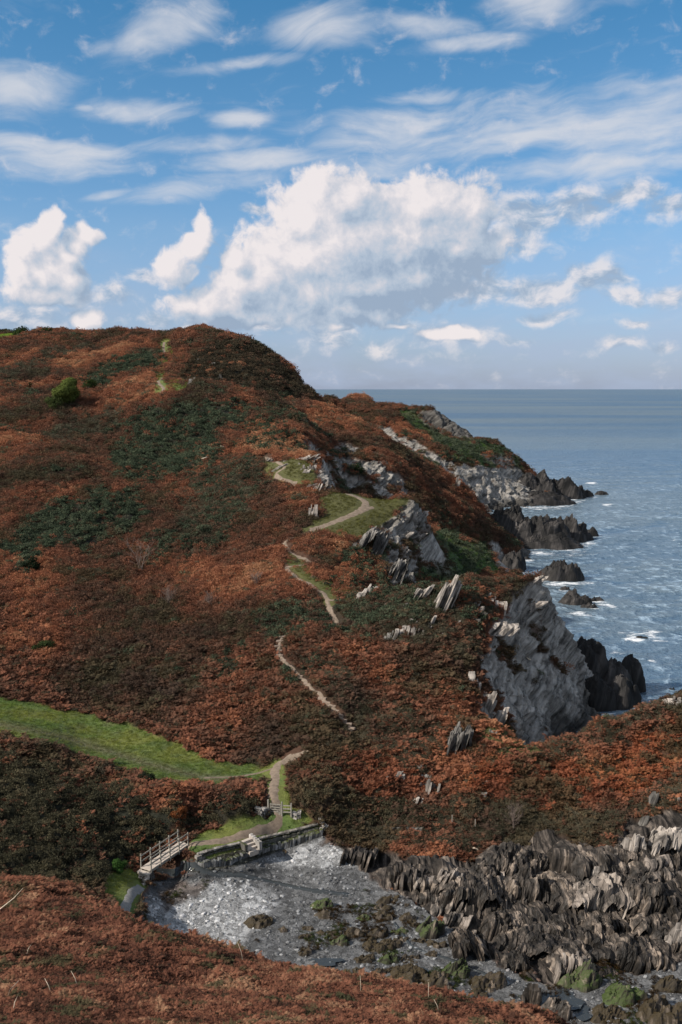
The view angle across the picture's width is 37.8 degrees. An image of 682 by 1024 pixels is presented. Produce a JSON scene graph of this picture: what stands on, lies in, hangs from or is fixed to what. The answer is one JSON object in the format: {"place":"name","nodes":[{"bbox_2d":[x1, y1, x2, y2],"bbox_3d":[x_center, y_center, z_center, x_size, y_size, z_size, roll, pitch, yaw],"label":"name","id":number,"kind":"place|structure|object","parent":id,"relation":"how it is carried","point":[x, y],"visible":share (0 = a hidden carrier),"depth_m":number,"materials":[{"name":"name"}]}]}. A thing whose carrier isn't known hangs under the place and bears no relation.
{"place":"outdoors","nodes":[
{"label":"outdoors","id":0,"kind":"place"},
{"bbox_2d":[120,884,144,911],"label":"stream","id":1,"kind":"structure","parent":0,"point":[130,896],"depth_m":74.56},
{"bbox_2d":[0,697,284,784],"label":"meadow","id":2,"kind":"structure","parent":0,"point":[266,774],"depth_m":99.90,"materials":[{"name":"plant"}]},
{"bbox_2d":[188,813,282,848],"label":"path","id":3,"kind":"structure","parent":0,"point":[274,826],"depth_m":85.77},
{"bbox_2d":[155,862,347,896],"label":"stream","id":4,"kind":"structure","parent":0,"point":[185,866],"depth_m":81.55,"materials":[{"name":"liquid"}]},
{"bbox_2d":[267,754,293,813],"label":"path","id":5,"kind":"structure","parent":0,"point":[273,795],"depth_m":92.11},
{"bbox_2d":[285,567,338,624],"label":"path","id":6,"kind":"structure","parent":0,"point":[330,610],"depth_m":128.75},
{"bbox_2d":[277,637,349,725],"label":"path","id":7,"kind":"structure","parent":0,"point":[319,693],"depth_m":108.36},
{"bbox_2d":[310,494,369,531],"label":"path","id":8,"kind":"structure","parent":0,"point":[365,504],"depth_m":158.59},
{"bbox_2d":[0,334,681,975],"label":"hillside","id":9,"kind":"structure","parent":0,"point":[228,826],"depth_m":105.45,"materials":[{"name":"plant"}]},
{"bbox_2d":[51,377,80,402],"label":"round tree","id":10,"kind":"object","parent":9,"relation":"on","point":[66,390],"visible":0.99,"depth_m":236.31,"materials":[{"name":"green plant"}]},
{"bbox_2d":[197,841,239,856],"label":"retaining wall","id":11,"kind":"structure","parent":9,"relation":"on","point":[217,849],"depth_m":83.19,"materials":[{"name":"stone"}]},
{"bbox_2d":[0,332,539,908],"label":"grass","id":12,"kind":"structure","parent":9,"relation":"on","point":[94,726],"depth_m":102.19,"materials":[{"name":"plant"}]},
{"bbox_2d":[0,871,568,1023],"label":"bracken","id":13,"kind":"object","parent":9,"relation":"on","point":[66,927],"visible":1,"depth_m":34.99,"materials":[{"name":"plant"}]},
{"bbox_2d":[0,326,676,883],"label":"scrub","id":14,"kind":"object","parent":9,"relation":"on","point":[36,794],"visible":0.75,"depth_m":155.54,"materials":[{"name":"plant"}]},
{"bbox_2d":[0,326,681,1023],"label":"heath","id":15,"kind":"object","parent":9,"relation":"on","point":[217,467],"depth_m":112.41,"materials":[{"name":"plant"}]},
{"bbox_2d":[0,322,681,920],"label":"bracken","id":16,"kind":"object","parent":9,"relation":"on","point":[198,612],"depth_m":121.93,"materials":[{"name":"plant"}]},
{"bbox_2d":[435,574,461,610],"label":"rock outcrop","id":17,"kind":"object","parent":9,"relation":"on","point":[447,596],"visible":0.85,"depth_m":120.01,"materials":[{"name":"stone"}]},
{"bbox_2d":[446,721,473,755],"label":"rock outcrop","id":18,"kind":"object","parent":9,"relation":"on","point":[457,736],"visible":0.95,"depth_m":96.96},
{"bbox_2d":[0,0,681,388],"label":"sky","id":19,"kind":"structure","parent":0,"point":[377,194],"materials":[{"name":"blue"}]},
{"bbox_2d":[141,830,681,1023],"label":"beach","id":20,"kind":"structure","parent":0,"point":[270,947],"depth_m":77.36,"materials":[{"name":"gravel"}]},
{"bbox_2d":[137,829,188,885],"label":"footbridge","id":21,"kind":"object","parent":20,"relation":"on","point":[160,860],"visible":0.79,"depth_m":81.27,"materials":[{"name":"grey wood"}]},
{"bbox_2d":[239,833,261,856],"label":"beach steps","id":22,"kind":"structure","parent":20,"relation":"on","point":[252,842],"depth_m":84.34,"materials":[{"name":"concrete"}]},
{"bbox_2d":[181,828,322,867],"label":"stone revetment","id":23,"kind":"object","parent":20,"relation":"on","point":[273,846],"visible":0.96,"depth_m":85.22,"materials":[{"name":"stone"}]},
{"bbox_2d":[243,914,272,928],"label":"weedy rock","id":24,"kind":"object","parent":20,"relation":"on","point":[260,921],"visible":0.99,"depth_m":75.61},
{"bbox_2d":[257,823,317,843],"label":"retaining wall","id":25,"kind":"structure","parent":20,"relation":"on","point":[271,838],"depth_m":86.91,"materials":[{"name":"stone"}]},
{"bbox_2d":[310,898,333,909],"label":"weedy rock","id":26,"kind":"object","parent":20,"relation":"on","point":[323,903],"visible":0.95,"depth_m":78.31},
{"bbox_2d":[308,958,344,965],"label":"tide pool","id":27,"kind":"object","parent":20,"relation":"on","point":[326,961],"visible":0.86,"depth_m":71.48,"materials":[{"name":"liquid"}]},
{"bbox_2d":[362,936,394,953],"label":"weedy rock","id":28,"kind":"object","parent":20,"relation":"on","point":[383,945],"visible":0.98,"depth_m":73.35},
{"bbox_2d":[377,952,398,964],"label":"weedy rock","id":29,"kind":"object","parent":20,"relation":"on","point":[389,959],"visible":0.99,"depth_m":71.73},
{"bbox_2d":[390,963,426,983],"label":"weedy rock","id":30,"kind":"object","parent":20,"relation":"on","point":[411,972],"visible":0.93,"depth_m":70.16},
{"bbox_2d":[415,915,444,938],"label":"weedy rock","id":31,"kind":"object","parent":20,"relation":"on","point":[428,928],"visible":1,"depth_m":75.23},
{"bbox_2d":[421,970,449,987],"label":"weedy rock","id":32,"kind":"object","parent":20,"relation":"on","point":[439,979],"visible":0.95,"depth_m":69.21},
{"bbox_2d":[442,958,470,978],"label":"weedy rock","id":33,"kind":"object","parent":20,"relation":"on","point":[460,968],"visible":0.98,"depth_m":70.45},
{"bbox_2d":[469,971,507,992],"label":"weedy rock","id":34,"kind":"object","parent":20,"relation":"on","point":[490,982],"visible":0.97,"depth_m":69.42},
{"bbox_2d":[521,983,541,1005],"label":"shore outcrop","id":35,"kind":"object","parent":20,"relation":"on","point":[531,993],"visible":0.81,"depth_m":67.74,"materials":[{"name":"grey stone"}]},
{"bbox_2d":[540,997,572,1021],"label":"weedy rock","id":36,"kind":"object","parent":20,"relation":"on","point":[563,1007],"visible":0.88,"depth_m":66.57,"materials":[{"name":"grey stone"}]},
{"bbox_2d":[540,988,583,1009],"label":"tide pool","id":37,"kind":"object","parent":20,"relation":"on","point":[575,1003],"visible":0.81,"depth_m":68.33,"materials":[{"name":"liquid"}]},
{"bbox_2d":[557,959,602,992],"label":"weedy rock","id":38,"kind":"object","parent":20,"relation":"on","point":[583,978],"visible":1,"depth_m":69.89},
{"bbox_2d":[571,1005,591,1020],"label":"tide pool","id":39,"kind":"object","parent":20,"relation":"on","point":[582,1014],"visible":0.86,"depth_m":66.90,"materials":[{"name":"liquid"}]},
{"bbox_2d":[590,1002,627,1023],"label":"weedy rock","id":40,"kind":"object","parent":20,"relation":"on","point":[601,1013],"visible":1,"depth_m":66.50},
{"bbox_2d":[602,982,647,1007],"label":"weedy rock","id":41,"kind":"object","parent":20,"relation":"on","point":[620,994],"visible":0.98,"depth_m":68.11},
{"bbox_2d":[631,948,675,975],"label":"shore outcrop","id":42,"kind":"object","parent":20,"relation":"on","point":[639,965],"visible":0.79,"depth_m":71.73,"materials":[{"name":"grey stone"}]},
{"bbox_2d":[635,994,681,1023],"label":"weedy rock","id":43,"kind":"object","parent":20,"relation":"on","point":[657,1009],"visible":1,"depth_m":66.34,"materials":[{"name":"stone"}]},
{"bbox_2d":[653,974,681,993],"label":"weedy rock","id":44,"kind":"object","parent":20,"relation":"on","point":[668,983],"visible":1,"depth_m":69.25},
{"bbox_2d":[393,922,486,974],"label":"stream","id":45,"kind":"structure","parent":0,"point":[408,942],"depth_m":73.23,"materials":[{"name":"liquid"}]},
{"bbox_2d":[306,409,681,989],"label":"sea cliff","id":46,"kind":"structure","parent":0,"point":[554,700],"depth_m":125.33,"materials":[{"name":"stone"}]},
{"bbox_2d":[339,845,378,872],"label":"shore outcrop","id":47,"kind":"object","parent":46,"relation":"on","point":[358,855],"visible":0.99,"depth_m":84.46,"materials":[{"name":"grey stone"}]},
{"bbox_2d":[358,526,389,554],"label":"rock outcrop","id":48,"kind":"object","parent":46,"relation":"on","point":[380,539],"visible":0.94,"depth_m":148.90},
{"bbox_2d":[388,558,408,583],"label":"rock outcrop","id":49,"kind":"object","parent":46,"relation":"on","point":[399,566],"visible":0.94,"depth_m":143.97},
{"bbox_2d":[388,862,418,882],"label":"shore outcrop","id":50,"kind":"object","parent":46,"relation":"on","point":[397,870],"visible":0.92,"depth_m":82.34,"materials":[{"name":"grey stone"}]},
{"bbox_2d":[396,867,435,892],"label":"shore outcrop","id":51,"kind":"object","parent":46,"relation":"on","point":[406,880],"visible":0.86,"depth_m":81.05,"materials":[{"name":"grey stone"}]},
{"bbox_2d":[416,889,441,904],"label":"shore outcrop","id":52,"kind":"object","parent":46,"relation":"on","point":[425,897],"visible":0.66,"depth_m":79.64,"materials":[{"name":"grey stone"}]},
{"bbox_2d":[430,873,458,893],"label":"shore outcrop","id":53,"kind":"object","parent":46,"relation":"on","point":[436,887],"visible":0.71,"depth_m":80.15,"materials":[{"name":"grey stone"}]},
{"bbox_2d":[429,897,466,916],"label":"shore outcrop","id":54,"kind":"object","parent":46,"relation":"on","point":[436,910],"visible":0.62,"depth_m":78.15,"materials":[{"name":"stone"}]},
{"bbox_2d":[436,867,463,885],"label":"shore outcrop","id":55,"kind":"object","parent":46,"relation":"on","point":[446,875],"visible":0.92,"depth_m":80.50,"materials":[{"name":"stone"}]},
{"bbox_2d":[442,911,472,929],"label":"shore outcrop","id":56,"kind":"object","parent":46,"relation":"on","point":[450,919],"visible":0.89,"depth_m":76.84,"materials":[{"name":"stone"}]},
{"bbox_2d":[447,928,490,961],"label":"shore outcrop","id":57,"kind":"object","parent":46,"relation":"on","point":[461,942],"visible":0.92,"depth_m":72.90,"materials":[{"name":"grey stone"}]},
{"bbox_2d":[436,873,503,911],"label":"shore outcrop","id":58,"kind":"object","parent":46,"relation":"on","point":[478,889],"visible":0.95,"depth_m":78.49,"materials":[{"name":"grey stone"}]},
{"bbox_2d":[468,860,495,877],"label":"shore outcrop","id":59,"kind":"object","parent":46,"relation":"on","point":[481,867],"visible":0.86,"depth_m":81.38,"materials":[{"name":"grey stone"}]},
{"bbox_2d":[472,895,506,913],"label":"shore outcrop","id":60,"kind":"object","parent":46,"relation":"on","point":[494,907],"visible":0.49,"depth_m":78.08,"materials":[{"name":"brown stone"}]},
{"bbox_2d":[483,691,497,713],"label":"rock outcrop","id":61,"kind":"object","parent":46,"relation":"on","point":[491,702],"visible":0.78,"depth_m":106.54,"materials":[{"name":"stone"}]},
{"bbox_2d":[479,910,511,941],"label":"shore outcrop","id":62,"kind":"object","parent":46,"relation":"on","point":[494,923],"visible":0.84,"depth_m":75.94,"materials":[{"name":"grey stone"}]},
{"bbox_2d":[488,621,519,635],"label":"rock outcrop","id":63,"kind":"object","parent":46,"relation":"on","point":[502,628],"visible":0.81,"depth_m":120.38,"materials":[{"name":"stone"}]},
{"bbox_2d":[474,841,540,876],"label":"shore outcrop","id":64,"kind":"object","parent":46,"relation":"on","point":[510,858],"visible":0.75,"depth_m":82.93,"materials":[{"name":"grey stone"}]},
{"bbox_2d":[501,550,525,571],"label":"sea rock","id":65,"kind":"object","parent":46,"relation":"on","point":[512,560],"visible":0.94,"depth_m":230.43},
{"bbox_2d":[501,950,529,972],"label":"shore outcrop","id":66,"kind":"object","parent":46,"relation":"on","point":[513,960],"visible":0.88,"depth_m":72.02,"materials":[{"name":"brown stone"}]},
{"bbox_2d":[492,922,549,960],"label":"shore outcrop","id":67,"kind":"object","parent":46,"relation":"on","point":[510,939],"visible":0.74,"depth_m":74.54,"materials":[{"name":"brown stone"}]},
{"bbox_2d":[503,900,552,929],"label":"shore outcrop","id":68,"kind":"object","parent":46,"relation":"on","point":[535,909],"visible":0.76,"depth_m":77.41,"materials":[{"name":"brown stone"}]},
{"bbox_2d":[508,866,549,902],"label":"shore outcrop","id":69,"kind":"object","parent":46,"relation":"on","point":[527,883],"visible":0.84,"depth_m":79.31,"materials":[{"name":"grey stone"}]},
{"bbox_2d":[516,469,555,492],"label":"sea rock","id":70,"kind":"object","parent":46,"relation":"on","point":[540,480],"visible":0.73,"depth_m":378.99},
{"bbox_2d":[517,931,571,958],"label":"shore outcrop","id":71,"kind":"object","parent":46,"relation":"on","point":[529,949],"visible":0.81,"depth_m":73.24,"materials":[{"name":"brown stone"}]},
{"bbox_2d":[525,490,575,505],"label":"sea rock","id":72,"kind":"object","parent":46,"relation":"on","point":[544,498],"visible":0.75,"depth_m":363.32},
{"bbox_2d":[521,532,583,549],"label":"sea rock","id":73,"kind":"object","parent":46,"relation":"on","point":[561,541],"visible":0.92,"depth_m":263.02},
{"bbox_2d":[529,913,575,934],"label":"shore outcrop","id":74,"kind":"object","parent":46,"relation":"on","point":[543,926],"visible":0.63,"depth_m":75.62,"materials":[{"name":"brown stone"}]},
{"bbox_2d":[542,870,585,891],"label":"shore outcrop","id":75,"kind":"object","parent":46,"relation":"on","point":[565,879],"visible":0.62,"depth_m":80.35,"materials":[{"name":"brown stone"}]},
{"bbox_2d":[544,880,584,913],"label":"shore outcrop","id":76,"kind":"object","parent":46,"relation":"on","point":[562,898],"visible":0.44,"depth_m":78.58,"materials":[{"name":"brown stone"}]},
{"bbox_2d":[551,848,577,873],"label":"shore outcrop","id":77,"kind":"object","parent":46,"relation":"on","point":[563,859],"visible":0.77,"depth_m":81.93,"materials":[{"name":"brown stone"}]},
{"bbox_2d":[540,939,593,974],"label":"shore outcrop","id":78,"kind":"object","parent":46,"relation":"on","point":[568,948],"visible":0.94,"depth_m":72.37,"materials":[{"name":"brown stone"}]},
{"bbox_2d":[553,951,591,983],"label":"shore outcrop","id":79,"kind":"object","parent":46,"relation":"on","point":[571,963],"visible":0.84,"depth_m":71.05,"materials":[{"name":"stone"}]},
{"bbox_2d":[559,906,585,923],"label":"shore outcrop","id":80,"kind":"object","parent":46,"relation":"on","point":[574,915],"visible":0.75,"depth_m":77.12,"materials":[{"name":"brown stone"}]},
{"bbox_2d":[553,839,593,851],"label":"shore outcrop","id":81,"kind":"object","parent":46,"relation":"on","point":[568,844],"visible":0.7,"depth_m":84.43,"materials":[{"name":"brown stone"}]},
{"bbox_2d":[548,913,602,947],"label":"shore outcrop","id":82,"kind":"object","parent":46,"relation":"on","point":[572,932],"visible":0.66,"depth_m":74.56,"materials":[{"name":"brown stone"}]},
{"bbox_2d":[577,636,609,679],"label":"sea rock","id":83,"kind":"object","parent":46,"relation":"on","point":[594,653],"visible":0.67,"depth_m":135.96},
{"bbox_2d":[576,913,613,934],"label":"shore outcrop","id":84,"kind":"object","parent":46,"relation":"on","point":[603,924],"visible":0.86,"depth_m":75.11,"materials":[{"name":"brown stone"}]},
{"bbox_2d":[570,845,629,879],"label":"shore outcrop","id":85,"kind":"object","parent":46,"relation":"on","point":[605,858],"visible":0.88,"depth_m":81.20,"materials":[{"name":"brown stone"}]},
{"bbox_2d":[570,871,636,918],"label":"shore outcrop","id":86,"kind":"object","parent":46,"relation":"on","point":[602,891],"visible":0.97,"depth_m":77.61,"materials":[{"name":"stone"}]},
{"bbox_2d":[586,933,639,972],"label":"shore outcrop","id":87,"kind":"object","parent":46,"relation":"on","point":[617,946],"visible":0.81,"depth_m":72.67,"materials":[{"name":"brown stone"}]},
{"bbox_2d":[603,657,632,684],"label":"sea rock","id":88,"kind":"object","parent":46,"relation":"on","point":[616,667],"visible":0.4,"depth_m":136.43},
{"bbox_2d":[612,917,629,932],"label":"shore outcrop","id":89,"kind":"object","parent":46,"relation":"on","point":[621,925],"visible":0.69,"depth_m":75.92,"materials":[{"name":"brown stone"}]},
{"bbox_2d":[610,674,641,709],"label":"sea rock","id":90,"kind":"object","parent":46,"relation":"on","point":[627,692],"visible":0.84,"depth_m":131.67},
{"bbox_2d":[620,834,645,851],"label":"shore outcrop","id":91,"kind":"object","parent":46,"relation":"on","point":[636,842],"visible":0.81,"depth_m":82.75,"materials":[{"name":"stone"}]},
{"bbox_2d":[621,654,645,692],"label":"sea rock","id":92,"kind":"object","parent":46,"relation":"on","point":[631,664],"visible":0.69,"depth_m":138.68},
{"bbox_2d":[613,841,654,862],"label":"shore outcrop","id":93,"kind":"object","parent":46,"relation":"on","point":[625,856],"visible":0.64,"depth_m":82.04,"materials":[{"name":"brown stone"}]},
{"bbox_2d":[607,932,669,970],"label":"shore outcrop","id":94,"kind":"object","parent":46,"relation":"on","point":[645,943],"visible":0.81,"depth_m":72.88,"materials":[{"name":"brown stone"}]},
{"bbox_2d":[626,853,653,876],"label":"shore outcrop","id":95,"kind":"object","parent":46,"relation":"on","point":[638,869],"visible":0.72,"depth_m":80.90,"materials":[{"name":"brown stone"}]},
{"bbox_2d":[620,874,665,911],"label":"shore outcrop","id":96,"kind":"object","parent":46,"relation":"on","point":[635,884],"visible":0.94,"depth_m":77.49,"materials":[{"name":"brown stone"}]},
{"bbox_2d":[626,912,667,936],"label":"shore outcrop","id":97,"kind":"object","parent":46,"relation":"on","point":[638,925],"visible":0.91,"depth_m":75.42,"materials":[{"name":"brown stone"}]},
{"bbox_2d":[636,894,676,916],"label":"shore outcrop","id":98,"kind":"object","parent":46,"relation":"on","point":[647,904],"visible":0.71,"depth_m":76.68,"materials":[{"name":"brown stone"}]},
{"bbox_2d":[644,854,672,875],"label":"shore outcrop","id":99,"kind":"object","parent":46,"relation":"on","point":[659,862],"visible":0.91,"depth_m":80.72,"materials":[{"name":"stone"}]},
{"bbox_2d":[645,917,681,939],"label":"shore outcrop","id":100,"kind":"object","parent":46,"relation":"on","point":[661,932],"visible":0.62,"depth_m":74.86,"materials":[{"name":"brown stone"}]},
{"bbox_2d":[647,826,681,855],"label":"shore outcrop","id":101,"kind":"object","parent":46,"relation":"on","point":[660,837],"visible":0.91,"depth_m":82.52,"materials":[{"name":"stone"}]},
{"bbox_2d":[653,867,681,880],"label":"shore outcrop","id":102,"kind":"object","parent":46,"relation":"on","point":[668,874],"visible":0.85,"depth_m":80.07,"materials":[{"name":"stone"}]},
{"bbox_2d":[659,941,681,953],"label":"shore outcrop","id":103,"kind":"object","parent":46,"relation":"on","point":[673,947],"visible":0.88,"depth_m":73.09,"materials":[{"name":"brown stone"}]},
{"bbox_2d":[664,922,681,944],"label":"shore outcrop","id":104,"kind":"object","parent":46,"relation":"on","point":[674,935],"visible":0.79,"depth_m":73.40,"materials":[{"name":"stone"}]},
{"bbox_2d":[314,389,681,731],"bbox_3d":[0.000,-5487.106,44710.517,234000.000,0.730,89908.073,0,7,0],"label":"sea","id":105,"kind":"structure","parent":0,"point":[622,448],"depth_m":420.71,"materials":[{"name":"liquid"}]},
{"bbox_2d":[491,505,529,534],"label":"sea rock","id":106,"kind":"object","parent":105,"relation":"in","point":[506,518],"visible":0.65,"depth_m":271.10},
{"bbox_2d":[512,514,570,540],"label":"sea rock","id":107,"kind":"object","parent":105,"relation":"in","point":[546,524],"visible":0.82,"depth_m":268.89,"materials":[{"name":"stone"}]},
{"bbox_2d":[538,559,584,581],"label":"sea rock","id":108,"kind":"object","parent":105,"relation":"in","point":[558,571],"visible":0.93,"depth_m":219.13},
{"bbox_2d":[552,476,585,498],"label":"sea rock","id":109,"kind":"object","parent":105,"relation":"in","point":[568,487],"visible":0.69,"depth_m":383.02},
{"bbox_2d":[555,513,593,542],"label":"sea rock","id":110,"kind":"object","parent":105,"relation":"in","point":[579,533],"visible":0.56,"depth_m":275.01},
{"bbox_2d":[558,588,592,605],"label":"sea rock","id":111,"kind":"object","parent":105,"relation":"in","point":[572,597],"visible":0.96,"depth_m":194.61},
{"bbox_2d":[585,672,616,711],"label":"sea rock","id":112,"kind":"object","parent":105,"relation":"in","point":[602,697],"visible":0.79,"depth_m":130.61,"materials":[{"name":"stone"}]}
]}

